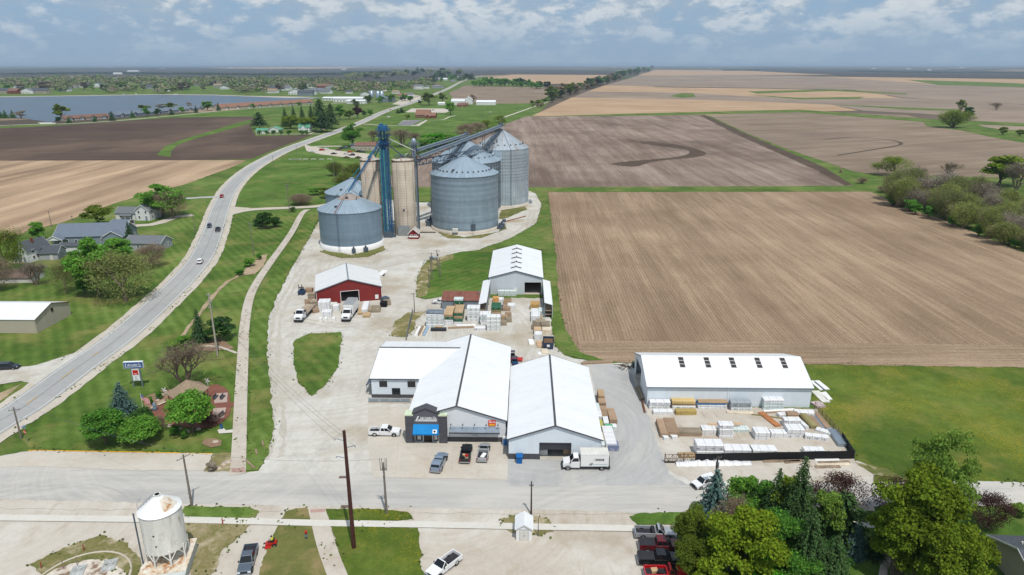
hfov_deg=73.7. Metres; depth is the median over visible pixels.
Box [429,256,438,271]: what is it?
transformer platform
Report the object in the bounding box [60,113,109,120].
lake terrace
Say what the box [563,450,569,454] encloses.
pallet stack
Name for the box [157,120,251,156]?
grass strip
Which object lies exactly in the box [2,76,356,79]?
woods
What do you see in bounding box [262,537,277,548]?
riding mower
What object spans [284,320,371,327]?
wheel track
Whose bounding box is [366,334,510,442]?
store building
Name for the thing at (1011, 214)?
shrub
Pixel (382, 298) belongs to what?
lumber bundle
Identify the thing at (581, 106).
field
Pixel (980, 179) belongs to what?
shrub
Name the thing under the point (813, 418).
lumber bundle
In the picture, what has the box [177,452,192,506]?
utility pole
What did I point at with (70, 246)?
pool house
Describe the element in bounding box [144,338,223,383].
tree
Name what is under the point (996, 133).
grass strip
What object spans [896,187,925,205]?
shrub
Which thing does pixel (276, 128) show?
green roof shed
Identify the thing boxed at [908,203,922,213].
shrub
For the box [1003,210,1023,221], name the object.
shrub
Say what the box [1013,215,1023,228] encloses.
shrub
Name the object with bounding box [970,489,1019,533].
tree
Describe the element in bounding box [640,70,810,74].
field
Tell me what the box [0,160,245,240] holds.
field
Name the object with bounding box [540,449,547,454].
pallet stack
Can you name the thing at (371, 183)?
concrete silo
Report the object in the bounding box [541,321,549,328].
lumber bundle
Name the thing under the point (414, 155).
grey elevator leg
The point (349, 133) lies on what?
tree
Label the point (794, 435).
lumber bundle
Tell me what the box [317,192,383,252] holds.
grain bin
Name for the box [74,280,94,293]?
tree
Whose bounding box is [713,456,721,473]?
utility pole
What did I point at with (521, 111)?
lane
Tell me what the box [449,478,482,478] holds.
pavement joint
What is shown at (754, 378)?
long warehouse
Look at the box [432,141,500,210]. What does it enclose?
grain bin
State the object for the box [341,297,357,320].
box truck
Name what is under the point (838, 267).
field
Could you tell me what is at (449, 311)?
lumber bundle
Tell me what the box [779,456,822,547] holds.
conifer
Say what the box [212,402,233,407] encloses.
paving
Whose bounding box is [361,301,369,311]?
lumber bundle
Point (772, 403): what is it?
lumber bundle
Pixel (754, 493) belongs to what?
tree
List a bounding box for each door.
[398,225,409,235]
[471,224,475,230]
[520,530,523,540]
[524,530,527,540]
[540,443,569,449]
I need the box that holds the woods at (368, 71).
[338,70,403,72]
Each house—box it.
[0,88,8,93]
[7,88,20,93]
[10,236,50,263]
[20,88,33,93]
[32,88,50,93]
[46,222,137,244]
[58,242,79,251]
[219,85,229,88]
[267,88,278,92]
[281,85,292,89]
[288,89,297,94]
[297,90,314,95]
[298,124,312,131]
[316,84,333,87]
[320,89,332,93]
[360,92,368,95]
[408,226,420,238]
[457,103,465,106]
[986,534,1023,574]
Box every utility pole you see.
[8,407,21,438]
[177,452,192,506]
[206,293,218,355]
[248,223,253,255]
[334,430,355,548]
[379,458,387,513]
[429,253,432,278]
[529,481,533,514]
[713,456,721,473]
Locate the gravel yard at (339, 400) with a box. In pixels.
[247,191,874,511]
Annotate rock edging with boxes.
[203,345,236,353]
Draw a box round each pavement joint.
[448,470,479,470]
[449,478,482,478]
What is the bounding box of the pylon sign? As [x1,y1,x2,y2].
[123,361,143,387]
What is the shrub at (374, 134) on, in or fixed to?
on the lawn at (470, 113)
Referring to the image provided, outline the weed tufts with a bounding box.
[1,196,1023,574]
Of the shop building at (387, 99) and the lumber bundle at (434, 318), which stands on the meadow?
the shop building at (387, 99)
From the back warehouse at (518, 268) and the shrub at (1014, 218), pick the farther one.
the shrub at (1014, 218)
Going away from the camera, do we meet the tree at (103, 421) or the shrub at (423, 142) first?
the tree at (103, 421)
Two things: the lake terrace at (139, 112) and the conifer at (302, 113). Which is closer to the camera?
the conifer at (302, 113)
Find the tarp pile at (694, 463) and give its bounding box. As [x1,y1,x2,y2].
[676,459,751,466]
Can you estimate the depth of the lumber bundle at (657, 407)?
141.26 m
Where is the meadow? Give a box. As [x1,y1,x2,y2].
[0,76,1023,565]
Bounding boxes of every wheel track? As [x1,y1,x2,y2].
[265,266,302,458]
[275,266,308,457]
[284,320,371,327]
[289,317,371,324]
[367,210,531,267]
[372,210,535,268]
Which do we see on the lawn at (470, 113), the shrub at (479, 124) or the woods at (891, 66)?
the shrub at (479, 124)
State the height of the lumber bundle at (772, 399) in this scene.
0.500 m
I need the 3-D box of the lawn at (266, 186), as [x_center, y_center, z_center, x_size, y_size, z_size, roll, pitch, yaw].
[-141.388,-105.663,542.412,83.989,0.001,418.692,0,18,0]
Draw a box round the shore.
[1,94,307,97]
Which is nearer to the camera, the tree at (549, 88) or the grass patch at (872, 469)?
the grass patch at (872, 469)
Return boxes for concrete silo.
[359,157,384,231]
[391,158,416,235]
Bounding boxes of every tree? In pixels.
[0,225,26,268]
[0,254,15,289]
[11,111,25,117]
[12,261,47,284]
[15,83,24,89]
[27,222,45,236]
[37,81,50,87]
[45,260,78,293]
[52,104,70,115]
[60,237,120,296]
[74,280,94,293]
[77,82,89,89]
[77,246,156,301]
[77,405,128,443]
[78,204,114,222]
[101,237,133,264]
[114,413,161,443]
[133,184,190,217]
[134,243,166,269]
[137,105,151,107]
[140,108,150,116]
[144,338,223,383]
[152,188,187,217]
[153,108,161,114]
[162,102,177,106]
[162,388,215,432]
[177,82,188,88]
[201,101,211,110]
[275,84,285,91]
[281,115,299,128]
[295,117,318,126]
[297,83,307,89]
[334,105,344,119]
[340,123,363,142]
[344,110,354,118]
[352,105,361,117]
[363,96,371,102]
[421,92,437,104]
[438,92,447,101]
[445,102,454,114]
[487,79,495,85]
[494,79,503,84]
[512,78,519,85]
[543,81,550,86]
[544,85,558,95]
[546,91,558,102]
[555,86,565,97]
[565,83,574,94]
[595,77,603,85]
[670,501,713,551]
[674,533,710,574]
[692,556,728,574]
[699,503,792,574]
[702,528,723,566]
[712,491,747,516]
[722,475,769,510]
[729,570,749,574]
[746,488,766,509]
[750,553,785,574]
[752,479,773,503]
[753,506,807,553]
[769,474,807,513]
[777,548,825,574]
[807,469,874,508]
[807,488,847,534]
[818,507,839,548]
[819,540,855,572]
[866,460,977,574]
[868,154,913,173]
[869,502,932,574]
[870,473,906,506]
[903,427,982,510]
[912,519,993,574]
[936,109,980,127]
[939,162,966,174]
[956,99,967,111]
[963,107,974,113]
[969,180,1009,197]
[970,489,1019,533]
[973,534,1001,574]
[979,155,1023,185]
[988,102,1002,109]
[999,159,1023,190]
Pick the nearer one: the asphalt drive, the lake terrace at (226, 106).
the asphalt drive
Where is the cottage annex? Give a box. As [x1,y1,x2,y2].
[36,245,66,259]
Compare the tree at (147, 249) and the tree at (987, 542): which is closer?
the tree at (987, 542)
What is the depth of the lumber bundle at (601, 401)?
141.21 m
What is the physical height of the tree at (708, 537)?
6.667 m
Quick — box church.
[415,109,436,117]
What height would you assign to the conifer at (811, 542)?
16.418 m
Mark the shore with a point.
(171, 94)
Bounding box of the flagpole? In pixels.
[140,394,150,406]
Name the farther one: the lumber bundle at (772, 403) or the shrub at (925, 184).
the shrub at (925, 184)
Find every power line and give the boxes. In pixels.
[12,400,181,451]
[188,452,377,460]
[212,305,333,438]
[212,308,351,443]
[220,312,339,429]
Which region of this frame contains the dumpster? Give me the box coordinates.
[543,336,553,348]
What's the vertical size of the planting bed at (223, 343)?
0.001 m
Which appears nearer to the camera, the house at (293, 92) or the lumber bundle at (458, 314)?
the lumber bundle at (458, 314)
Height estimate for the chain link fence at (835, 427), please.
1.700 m
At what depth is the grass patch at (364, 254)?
257.68 m
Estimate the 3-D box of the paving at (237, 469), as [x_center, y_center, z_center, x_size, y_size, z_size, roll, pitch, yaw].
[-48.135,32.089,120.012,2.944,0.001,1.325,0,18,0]
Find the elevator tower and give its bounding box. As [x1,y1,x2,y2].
[342,118,413,237]
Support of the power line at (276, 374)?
attached to the utility pole at (352, 529)
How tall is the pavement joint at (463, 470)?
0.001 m
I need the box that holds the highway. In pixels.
[0,75,482,433]
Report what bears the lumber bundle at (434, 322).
on the lumber bundle at (433, 325)
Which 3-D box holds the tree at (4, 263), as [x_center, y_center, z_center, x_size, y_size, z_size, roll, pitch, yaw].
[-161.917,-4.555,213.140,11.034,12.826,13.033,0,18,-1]
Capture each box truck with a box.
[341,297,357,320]
[561,447,609,470]
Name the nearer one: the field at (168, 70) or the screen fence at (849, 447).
the screen fence at (849, 447)
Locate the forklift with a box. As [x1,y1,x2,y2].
[298,284,305,294]
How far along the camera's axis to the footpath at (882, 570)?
96.62 m
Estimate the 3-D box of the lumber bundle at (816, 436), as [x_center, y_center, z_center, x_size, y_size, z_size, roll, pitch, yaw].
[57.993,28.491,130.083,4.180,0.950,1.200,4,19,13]
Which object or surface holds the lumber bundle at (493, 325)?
on the lumber bundle at (493, 328)
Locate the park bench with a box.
[157,399,165,405]
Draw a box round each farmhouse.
[114,206,136,219]
[133,203,160,220]
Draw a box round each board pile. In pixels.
[762,459,802,462]
[784,460,800,463]
[814,458,839,460]
[814,465,840,468]
[815,462,849,465]
[818,460,849,462]
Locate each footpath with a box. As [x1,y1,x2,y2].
[230,209,309,475]
[308,507,347,574]
[878,558,890,574]
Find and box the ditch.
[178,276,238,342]
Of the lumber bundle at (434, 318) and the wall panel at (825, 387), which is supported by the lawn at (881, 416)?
the wall panel at (825, 387)
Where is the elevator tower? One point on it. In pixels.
(383, 144)
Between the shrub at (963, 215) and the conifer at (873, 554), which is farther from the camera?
the shrub at (963, 215)
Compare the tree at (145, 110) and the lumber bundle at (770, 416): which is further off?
the tree at (145, 110)
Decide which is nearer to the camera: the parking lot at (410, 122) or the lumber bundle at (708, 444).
the lumber bundle at (708, 444)
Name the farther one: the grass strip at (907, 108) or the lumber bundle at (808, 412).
the grass strip at (907, 108)
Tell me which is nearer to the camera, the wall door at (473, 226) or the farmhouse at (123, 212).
the wall door at (473, 226)
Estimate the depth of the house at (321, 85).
2036.09 m
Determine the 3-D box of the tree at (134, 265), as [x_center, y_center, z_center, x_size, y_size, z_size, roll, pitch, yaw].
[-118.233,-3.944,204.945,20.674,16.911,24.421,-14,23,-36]
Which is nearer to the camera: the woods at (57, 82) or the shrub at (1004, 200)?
the shrub at (1004, 200)
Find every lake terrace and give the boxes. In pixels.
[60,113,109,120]
[108,105,204,117]
[212,99,313,109]
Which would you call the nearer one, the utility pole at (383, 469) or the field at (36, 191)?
the utility pole at (383, 469)
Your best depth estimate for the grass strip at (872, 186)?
396.27 m
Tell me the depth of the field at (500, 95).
1686.18 m
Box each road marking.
[1,131,332,409]
[1,131,339,431]
[1,135,324,419]
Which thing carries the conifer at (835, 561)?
on the lawn at (866, 567)
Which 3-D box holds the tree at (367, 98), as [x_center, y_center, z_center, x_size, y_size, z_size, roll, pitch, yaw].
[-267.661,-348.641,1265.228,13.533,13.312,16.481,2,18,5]
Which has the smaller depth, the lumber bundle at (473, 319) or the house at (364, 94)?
the lumber bundle at (473, 319)
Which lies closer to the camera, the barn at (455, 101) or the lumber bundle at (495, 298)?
the lumber bundle at (495, 298)
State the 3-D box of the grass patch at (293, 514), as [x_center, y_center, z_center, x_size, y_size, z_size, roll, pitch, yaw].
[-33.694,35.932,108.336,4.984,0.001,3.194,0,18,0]
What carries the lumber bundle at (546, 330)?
on the gravel yard at (339, 400)
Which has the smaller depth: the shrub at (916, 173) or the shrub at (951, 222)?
the shrub at (951, 222)
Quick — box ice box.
[503,436,507,445]
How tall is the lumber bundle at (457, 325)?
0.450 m
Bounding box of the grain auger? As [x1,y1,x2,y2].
[502,216,525,221]
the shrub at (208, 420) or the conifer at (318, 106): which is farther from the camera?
the conifer at (318, 106)
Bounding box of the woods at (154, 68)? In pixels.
[6,68,300,69]
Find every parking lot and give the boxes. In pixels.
[368,407,507,479]
[398,120,421,124]
[400,120,426,125]
[406,108,448,112]
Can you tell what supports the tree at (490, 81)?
on the ground at (23, 121)
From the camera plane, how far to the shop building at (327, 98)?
1355.64 m
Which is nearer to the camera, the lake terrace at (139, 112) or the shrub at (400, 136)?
the shrub at (400, 136)
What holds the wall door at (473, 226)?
in the grain bin at (464, 194)
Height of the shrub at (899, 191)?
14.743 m
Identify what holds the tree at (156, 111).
on the lawn at (249, 112)
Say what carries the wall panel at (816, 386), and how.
on the lawn at (881, 416)
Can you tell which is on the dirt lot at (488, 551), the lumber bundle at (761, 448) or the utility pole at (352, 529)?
the utility pole at (352, 529)
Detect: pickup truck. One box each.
[215,226,220,231]
[237,543,258,574]
[368,424,401,436]
[425,549,462,574]
[459,444,472,462]
[477,443,489,461]
[633,523,676,538]
[636,548,678,564]
[637,535,679,551]
[642,562,688,574]
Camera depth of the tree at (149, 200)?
313.74 m
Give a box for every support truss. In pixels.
[439,136,466,166]
[483,128,500,149]
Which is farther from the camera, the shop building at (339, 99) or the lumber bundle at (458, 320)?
the shop building at (339, 99)
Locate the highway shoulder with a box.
[0,75,483,442]
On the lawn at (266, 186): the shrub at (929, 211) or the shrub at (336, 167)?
the shrub at (336, 167)
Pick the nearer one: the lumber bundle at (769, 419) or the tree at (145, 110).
the lumber bundle at (769, 419)
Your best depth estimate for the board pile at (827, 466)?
120.94 m
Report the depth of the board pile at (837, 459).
123.09 m
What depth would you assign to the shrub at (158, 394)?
145.14 m
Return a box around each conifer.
[0,110,8,117]
[108,111,115,120]
[108,382,139,417]
[124,221,134,238]
[187,309,211,344]
[249,112,270,127]
[253,213,261,226]
[281,109,289,126]
[291,106,298,124]
[298,105,305,124]
[307,105,316,124]
[310,99,327,120]
[311,112,336,131]
[325,103,339,125]
[696,469,729,530]
[759,468,787,512]
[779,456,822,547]
[789,508,835,574]
[818,535,850,574]
[833,490,874,553]
[844,523,870,563]
[863,534,888,563]
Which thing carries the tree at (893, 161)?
on the grass strip at (872, 186)
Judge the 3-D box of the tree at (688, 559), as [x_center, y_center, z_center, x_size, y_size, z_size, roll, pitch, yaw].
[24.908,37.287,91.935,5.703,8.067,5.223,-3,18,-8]
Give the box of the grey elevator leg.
[394,138,420,229]
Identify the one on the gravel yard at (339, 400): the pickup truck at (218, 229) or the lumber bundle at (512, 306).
the lumber bundle at (512, 306)
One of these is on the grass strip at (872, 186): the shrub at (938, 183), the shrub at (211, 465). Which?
the shrub at (938, 183)
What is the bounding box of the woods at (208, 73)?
[1,72,343,74]
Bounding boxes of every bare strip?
[0,384,20,400]
[236,254,267,275]
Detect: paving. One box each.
[152,384,230,427]
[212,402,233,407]
[213,407,225,417]
[214,393,227,402]
[218,428,232,432]
[231,468,244,471]
[310,509,325,512]
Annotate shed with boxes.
[0,270,44,282]
[255,128,269,133]
[269,126,282,131]
[315,263,381,302]
[441,291,480,308]
[478,279,489,310]
[515,511,532,540]
[543,279,552,317]
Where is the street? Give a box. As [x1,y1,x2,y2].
[0,451,1023,512]
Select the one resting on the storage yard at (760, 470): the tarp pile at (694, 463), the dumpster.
the tarp pile at (694, 463)
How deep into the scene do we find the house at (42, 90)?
1679.97 m
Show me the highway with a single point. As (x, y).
(177, 284)
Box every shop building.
[322,97,333,100]
[333,97,364,101]
[346,99,366,103]
[380,96,394,101]
[413,85,423,88]
[432,85,443,87]
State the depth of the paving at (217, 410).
140.74 m
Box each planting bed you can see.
[144,389,171,409]
[194,340,233,350]
[202,438,221,446]
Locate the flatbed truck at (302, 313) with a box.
[293,304,315,321]
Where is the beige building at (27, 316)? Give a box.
[0,301,70,332]
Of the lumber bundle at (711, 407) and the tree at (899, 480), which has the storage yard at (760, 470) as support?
the lumber bundle at (711, 407)
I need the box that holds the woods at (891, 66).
[767,66,1023,66]
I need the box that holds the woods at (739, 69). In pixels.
[722,69,759,70]
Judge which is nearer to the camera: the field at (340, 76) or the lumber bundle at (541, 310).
the lumber bundle at (541, 310)
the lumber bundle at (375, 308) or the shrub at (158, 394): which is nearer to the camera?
the shrub at (158, 394)
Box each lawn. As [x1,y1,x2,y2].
[0,104,345,127]
[0,198,210,364]
[0,382,26,402]
[16,213,297,452]
[51,91,66,93]
[91,88,109,94]
[176,86,209,93]
[216,85,231,92]
[235,132,369,206]
[368,103,535,159]
[678,506,1023,574]
[805,364,1023,482]
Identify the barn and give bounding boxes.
[451,99,465,104]
[465,96,472,103]
[476,100,495,104]
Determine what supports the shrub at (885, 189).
on the meadow
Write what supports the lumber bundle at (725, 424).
on the lumber bundle at (726, 430)
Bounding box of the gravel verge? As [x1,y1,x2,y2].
[0,499,636,514]
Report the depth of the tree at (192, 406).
129.38 m
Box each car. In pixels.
[0,361,20,370]
[196,258,203,263]
[432,298,441,303]
[690,472,713,489]
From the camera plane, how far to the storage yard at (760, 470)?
127.90 m
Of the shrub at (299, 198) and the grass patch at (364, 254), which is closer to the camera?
the grass patch at (364, 254)
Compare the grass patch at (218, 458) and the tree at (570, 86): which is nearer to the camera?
the grass patch at (218, 458)
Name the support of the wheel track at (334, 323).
on the gravel yard at (339, 400)
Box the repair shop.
[354,142,389,150]
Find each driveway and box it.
[135,214,193,226]
[186,196,216,198]
[227,206,248,217]
[236,204,323,213]
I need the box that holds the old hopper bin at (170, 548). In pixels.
[132,492,196,574]
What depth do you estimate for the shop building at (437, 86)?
2056.27 m
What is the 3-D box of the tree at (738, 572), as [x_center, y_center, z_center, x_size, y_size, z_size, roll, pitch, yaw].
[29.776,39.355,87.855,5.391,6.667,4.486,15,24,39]
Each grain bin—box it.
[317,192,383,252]
[324,177,361,202]
[426,155,504,233]
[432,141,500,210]
[478,129,531,207]
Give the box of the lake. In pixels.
[0,95,322,121]
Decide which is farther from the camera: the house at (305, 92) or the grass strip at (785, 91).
the grass strip at (785, 91)
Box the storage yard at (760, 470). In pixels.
[635,372,873,480]
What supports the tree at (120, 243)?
on the lawn at (90, 318)
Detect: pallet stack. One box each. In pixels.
[500,320,506,325]
[501,314,507,319]
[505,316,511,322]
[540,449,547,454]
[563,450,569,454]
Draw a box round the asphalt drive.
[505,364,686,485]
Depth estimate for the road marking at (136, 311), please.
193.97 m
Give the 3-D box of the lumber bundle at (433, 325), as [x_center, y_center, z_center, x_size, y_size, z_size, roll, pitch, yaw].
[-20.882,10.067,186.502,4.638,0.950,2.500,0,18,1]
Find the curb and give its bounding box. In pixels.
[28,450,212,453]
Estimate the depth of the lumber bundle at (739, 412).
139.52 m
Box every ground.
[0,66,1023,126]
[0,80,399,96]
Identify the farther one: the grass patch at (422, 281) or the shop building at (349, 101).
the shop building at (349, 101)
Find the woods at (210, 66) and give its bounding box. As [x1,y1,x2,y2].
[39,66,297,66]
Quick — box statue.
[151,402,158,410]
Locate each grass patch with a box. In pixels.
[30,535,141,574]
[182,506,258,517]
[185,523,248,574]
[204,452,230,471]
[246,214,317,469]
[259,525,326,574]
[282,508,309,519]
[293,332,342,395]
[321,246,384,257]
[326,508,412,520]
[331,526,423,574]
[391,311,425,336]
[416,248,496,298]
[416,254,452,297]
[418,187,430,201]
[438,226,506,237]
[499,206,526,218]
[500,515,553,534]
[511,191,602,360]
[630,512,681,524]
[855,462,905,478]
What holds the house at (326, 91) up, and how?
on the meadow
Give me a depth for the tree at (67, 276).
210.32 m
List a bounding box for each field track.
[611,141,706,166]
[700,115,851,185]
[825,137,902,155]
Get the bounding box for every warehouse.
[488,244,542,294]
[507,354,602,459]
[634,352,814,406]
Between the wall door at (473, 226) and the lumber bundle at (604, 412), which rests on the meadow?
the lumber bundle at (604, 412)
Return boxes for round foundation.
[41,550,131,574]
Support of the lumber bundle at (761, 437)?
on the storage yard at (760, 470)
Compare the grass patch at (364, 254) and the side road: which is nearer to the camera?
the side road
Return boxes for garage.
[110,219,134,224]
[126,235,172,250]
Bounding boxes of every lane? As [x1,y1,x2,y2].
[1,96,417,125]
[503,102,547,117]
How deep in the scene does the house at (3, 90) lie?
1680.98 m
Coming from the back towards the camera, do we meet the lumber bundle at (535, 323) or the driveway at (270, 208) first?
the driveway at (270, 208)
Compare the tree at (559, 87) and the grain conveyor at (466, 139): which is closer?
the grain conveyor at (466, 139)
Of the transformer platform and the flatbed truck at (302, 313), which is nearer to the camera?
the flatbed truck at (302, 313)
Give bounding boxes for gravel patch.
[304,144,374,157]
[393,95,420,104]
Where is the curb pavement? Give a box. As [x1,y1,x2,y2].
[0,451,212,470]
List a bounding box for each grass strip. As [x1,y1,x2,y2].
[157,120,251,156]
[533,186,868,191]
[564,110,1023,125]
[671,93,695,97]
[748,89,906,94]
[756,95,861,98]
[831,104,959,110]
[860,175,1023,246]
[911,80,1023,86]
[923,121,1023,142]
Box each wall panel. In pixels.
[811,380,822,389]
[812,390,829,402]
[815,380,829,389]
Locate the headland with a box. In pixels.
[578,340,1023,366]
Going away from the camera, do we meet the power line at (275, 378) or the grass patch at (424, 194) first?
the power line at (275, 378)
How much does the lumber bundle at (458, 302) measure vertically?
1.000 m
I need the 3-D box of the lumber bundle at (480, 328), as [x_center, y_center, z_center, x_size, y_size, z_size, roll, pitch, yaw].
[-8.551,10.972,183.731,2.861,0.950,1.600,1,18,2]
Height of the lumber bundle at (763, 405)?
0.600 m
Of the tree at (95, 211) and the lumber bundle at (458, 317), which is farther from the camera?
the tree at (95, 211)
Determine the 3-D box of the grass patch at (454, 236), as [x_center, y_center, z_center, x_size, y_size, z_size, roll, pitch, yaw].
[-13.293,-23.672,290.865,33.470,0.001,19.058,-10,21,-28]
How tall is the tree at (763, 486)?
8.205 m
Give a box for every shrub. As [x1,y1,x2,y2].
[67,250,80,255]
[127,406,153,419]
[155,391,162,398]
[157,415,166,428]
[165,341,181,348]
[168,425,180,434]
[175,335,191,343]
[179,429,188,437]
[199,410,226,426]
[201,316,235,340]
[205,460,217,470]
[234,269,243,274]
[243,258,255,265]
[252,212,275,228]
[271,216,282,226]
[286,193,315,204]
[306,187,319,193]
[318,187,330,195]
[323,161,344,175]
[329,171,357,182]
[336,161,359,176]
[366,129,379,141]
[385,128,414,146]
[405,132,421,140]
[418,139,430,145]
[420,133,444,146]
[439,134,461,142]
[453,123,476,135]
[468,122,486,132]
[476,119,495,127]
[493,115,506,124]
[856,177,867,183]
[879,179,901,205]
[879,554,917,574]
[881,168,919,188]
[885,194,896,205]
[886,180,913,206]
[892,176,925,206]
[895,166,929,184]
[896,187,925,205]
[903,199,917,210]
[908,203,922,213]
[917,174,936,191]
[918,188,933,208]
[922,206,934,218]
[924,172,952,188]
[924,195,939,213]
[928,181,967,201]
[929,187,960,217]
[932,187,969,220]
[938,168,963,178]
[939,173,978,190]
[941,200,990,227]
[944,180,979,194]
[947,217,957,225]
[948,177,972,194]
[957,192,989,214]
[969,174,993,198]
[972,224,986,235]
[974,205,1004,224]
[975,204,1004,238]
[980,189,1004,206]
[980,193,1014,206]
[983,220,1023,244]
[990,213,1013,234]
[995,188,1023,202]
[995,201,1023,219]
[998,212,1021,227]
[999,127,1008,134]
[1002,211,1017,220]
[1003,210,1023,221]
[1009,239,1022,247]
[1011,231,1023,244]
[1011,502,1023,516]
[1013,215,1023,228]
[1016,129,1023,135]
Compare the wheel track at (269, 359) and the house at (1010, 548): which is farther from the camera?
the wheel track at (269, 359)
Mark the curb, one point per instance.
(111, 451)
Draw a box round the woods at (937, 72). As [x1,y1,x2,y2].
[855,70,1023,72]
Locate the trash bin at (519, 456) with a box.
[516,453,522,463]
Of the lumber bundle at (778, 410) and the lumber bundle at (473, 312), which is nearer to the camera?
the lumber bundle at (778, 410)
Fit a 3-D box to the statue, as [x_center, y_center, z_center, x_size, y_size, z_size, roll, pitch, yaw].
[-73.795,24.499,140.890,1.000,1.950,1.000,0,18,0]
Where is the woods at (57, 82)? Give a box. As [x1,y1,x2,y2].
[0,68,463,91]
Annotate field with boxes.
[0,66,330,77]
[0,116,310,160]
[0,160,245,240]
[146,69,403,80]
[226,66,369,69]
[361,69,615,82]
[391,115,852,186]
[449,86,547,103]
[488,74,607,83]
[533,97,857,115]
[548,191,1023,367]
[575,91,1023,118]
[589,85,898,97]
[608,75,1023,103]
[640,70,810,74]
[709,112,1023,177]
[752,67,1023,76]
[836,77,1023,83]
[968,118,1023,129]
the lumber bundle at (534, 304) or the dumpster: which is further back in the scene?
the lumber bundle at (534, 304)
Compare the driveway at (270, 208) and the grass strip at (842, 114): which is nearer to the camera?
the driveway at (270, 208)
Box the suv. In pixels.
[430,452,447,472]
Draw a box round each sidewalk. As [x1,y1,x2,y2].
[0,514,633,530]
[853,521,873,527]
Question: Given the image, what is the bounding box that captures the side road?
[0,349,85,383]
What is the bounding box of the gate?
[664,453,695,462]
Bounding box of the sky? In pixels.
[0,0,1023,65]
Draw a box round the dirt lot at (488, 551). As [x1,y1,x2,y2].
[0,508,676,574]
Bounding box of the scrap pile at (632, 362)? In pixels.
[614,359,634,370]
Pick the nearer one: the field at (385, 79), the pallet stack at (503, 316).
the pallet stack at (503, 316)
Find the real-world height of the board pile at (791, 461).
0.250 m
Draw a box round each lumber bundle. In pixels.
[305,287,313,292]
[307,292,315,298]
[309,299,317,306]
[311,307,319,313]
[318,298,330,311]
[322,309,332,317]
[332,303,339,311]
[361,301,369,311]
[363,312,370,317]
[371,305,380,312]
[379,270,387,275]
[380,296,389,300]
[380,301,387,306]
[383,299,390,305]
[423,326,428,335]
[426,309,443,313]
[426,313,443,316]
[426,315,443,320]
[426,320,443,323]
[426,322,444,326]
[431,327,446,330]
[444,306,454,316]
[448,326,473,328]
[454,297,463,300]
[454,299,463,303]
[454,304,464,312]
[454,306,464,315]
[454,309,464,318]
[454,315,463,321]
[456,324,475,326]
[467,305,479,310]
[467,311,479,314]
[467,315,479,317]
[467,318,479,321]
[475,326,485,330]
[480,311,490,316]
[487,314,499,319]
[487,318,500,323]
[487,324,499,326]
[487,325,500,330]
[491,302,500,309]
[493,296,498,301]
[498,290,515,295]
[503,305,509,310]
[504,298,510,304]
[508,303,514,309]
[528,339,533,344]
[530,301,539,309]
[531,312,539,321]
[532,320,539,329]
[534,331,541,339]
[536,319,544,326]
[536,341,542,347]
[538,307,543,315]
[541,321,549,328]
[541,349,547,353]
[542,327,550,333]
[581,360,612,364]
[597,389,604,399]
[597,409,601,418]
[598,398,605,405]
[601,410,607,415]
[601,426,616,446]
[602,416,608,425]
[607,408,616,423]
[608,441,618,450]
[641,399,645,412]
[648,403,669,408]
[649,399,669,405]
[652,409,672,414]
[656,418,668,437]
[662,435,668,439]
[663,417,678,437]
[670,435,677,439]
[671,398,694,403]
[671,403,694,405]
[671,405,695,408]
[675,408,696,414]
[677,452,694,457]
[678,427,701,433]
[679,434,700,436]
[693,438,723,450]
[693,447,723,453]
[696,400,725,404]
[696,403,726,406]
[697,399,726,402]
[697,406,726,408]
[700,425,715,435]
[707,423,741,424]
[717,421,733,428]
[717,425,733,431]
[717,430,733,434]
[717,431,732,437]
[724,444,751,452]
[726,410,753,413]
[729,399,751,406]
[729,405,751,410]
[734,425,748,432]
[750,445,776,452]
[751,431,769,439]
[752,414,781,418]
[752,427,769,435]
[758,411,780,426]
[761,403,783,406]
[761,404,782,409]
[762,397,783,401]
[762,400,783,404]
[763,408,793,411]
[766,410,792,413]
[769,429,786,437]
[776,412,785,416]
[782,417,800,422]
[783,428,802,437]
[784,424,804,433]
[785,411,798,415]
[793,409,814,415]
[794,407,818,428]
[800,420,808,429]
[801,446,824,451]
[804,432,828,441]
[808,415,822,427]
[810,401,825,407]
[814,412,830,428]
[814,414,824,428]
[815,427,830,435]
[828,429,846,447]
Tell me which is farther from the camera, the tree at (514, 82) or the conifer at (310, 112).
the tree at (514, 82)
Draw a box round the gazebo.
[166,380,208,402]
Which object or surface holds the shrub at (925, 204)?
on the grass strip at (872, 186)
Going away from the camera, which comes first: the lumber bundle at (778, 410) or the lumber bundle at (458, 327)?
the lumber bundle at (778, 410)
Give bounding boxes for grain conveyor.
[417,123,502,159]
[417,132,469,153]
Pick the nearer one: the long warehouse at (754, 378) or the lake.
the long warehouse at (754, 378)
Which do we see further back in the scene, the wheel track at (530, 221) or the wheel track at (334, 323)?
the wheel track at (530, 221)
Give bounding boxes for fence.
[406,308,412,340]
[696,450,854,460]
[814,402,841,434]
[842,432,854,458]

